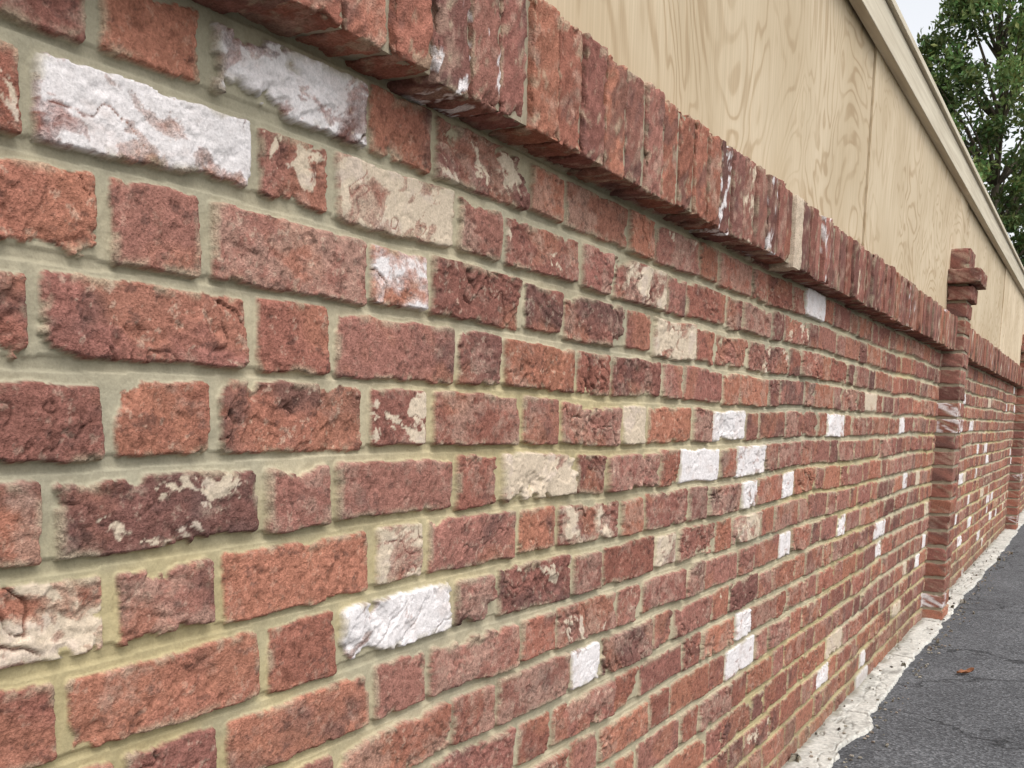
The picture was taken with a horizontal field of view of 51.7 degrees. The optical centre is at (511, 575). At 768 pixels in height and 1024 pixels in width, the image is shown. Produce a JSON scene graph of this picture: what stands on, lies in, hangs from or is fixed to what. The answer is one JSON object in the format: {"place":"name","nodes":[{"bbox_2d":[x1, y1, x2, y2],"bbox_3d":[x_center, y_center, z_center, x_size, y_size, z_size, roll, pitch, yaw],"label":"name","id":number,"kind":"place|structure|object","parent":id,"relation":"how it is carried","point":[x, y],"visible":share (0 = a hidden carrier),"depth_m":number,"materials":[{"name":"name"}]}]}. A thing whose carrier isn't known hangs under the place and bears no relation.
{"place":"outdoors","nodes":[
{"label":"outdoors","id":0,"kind":"place"},
{"bbox_2d":[832,524,1023,767],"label":"road","id":1,"kind":"structure","parent":0,"point":[947,716],"depth_m":3.65,"materials":[{"name":"grey asphalt"}]},
{"bbox_2d":[957,667,973,673],"bbox_3d":[1.700,0.358,3.963,0.072,0.021,0.033,-1,9,-12],"label":"fallen leaf","id":2,"kind":"object","parent":1,"relation":"on","point":[971,669],"visible":1,"depth_m":3.97,"materials":[{"name":"orange plant"}]},
{"bbox_2d":[896,0,1023,243],"label":"sky","id":3,"kind":"structure","parent":0,"point":[918,15],"materials":[{"name":"white"}]},
{"label":"ground","id":4,"kind":"structure","parent":0,"visible":0},
{"bbox_2d":[781,509,1023,767],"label":"concrete edging","id":5,"kind":"object","parent":4,"relation":"on","point":[829,739],"visible":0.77,"depth_m":3.76,"materials":[{"name":"grey concrete"}]},
{"bbox_2d":[0,0,868,767],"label":"brickwork","id":6,"kind":"object","parent":5,"relation":"on","point":[350,418],"visible":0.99,"depth_m":1.11,"materials":[{"name":"red brick"}]},
{"bbox_2d":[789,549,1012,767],"bbox_3d":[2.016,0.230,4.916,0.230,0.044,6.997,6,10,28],"label":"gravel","id":7,"kind":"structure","parent":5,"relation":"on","point":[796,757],"depth_m":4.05,"materials":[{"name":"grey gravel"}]},
{"bbox_2d":[841,315,1023,700],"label":"brickwork","id":8,"kind":"object","parent":5,"relation":"on","point":[896,437],"visible":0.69,"depth_m":4.29,"materials":[{"name":"red brick"}]},
{"bbox_2d":[921,248,986,619],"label":"brick pier","id":9,"kind":"structure","parent":5,"relation":"on","point":[967,280],"depth_m":4.93,"materials":[{"name":"red brick"}]},
{"bbox_2d":[917,0,1023,266],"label":"broadleaf tree","id":10,"kind":"object","parent":4,"relation":"on","point":[989,134],"visible":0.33,"depth_m":19.10,"materials":[{"name":"green plant"}]},
{"bbox_2d":[997,154,1023,262],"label":"broadleaf tree","id":11,"kind":"object","parent":4,"relation":"on","point":[1017,169],"visible":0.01,"depth_m":25.43,"materials":[{"name":"green plant"}]},
{"bbox_2d":[1005,334,1023,529],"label":"brick pier","id":12,"kind":"structure","parent":4,"relation":"on","point":[1014,488],"depth_m":9.38,"materials":[{"name":"red brick"}]},
{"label":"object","id":13,"kind":"object","parent":4,"relation":"on","visible":0},
{"bbox_2d":[192,0,1023,386],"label":"soldier capping","id":14,"kind":"object","parent":13,"relation":"on","point":[476,76],"visible":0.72,"depth_m":1.40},
{"bbox_2d":[545,0,1023,365],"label":"plywood hoarding","id":15,"kind":"object","parent":14,"relation":"on","point":[837,112],"visible":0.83,"depth_m":2.80,"materials":[{"name":"beige wood"}]},
{"bbox_2d":[295,0,922,332],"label":"capping mortar","id":16,"kind":"object","parent":13,"relation":"on","point":[386,50],"depth_m":1.23,"materials":[{"name":"beige concrete"}]}
]}

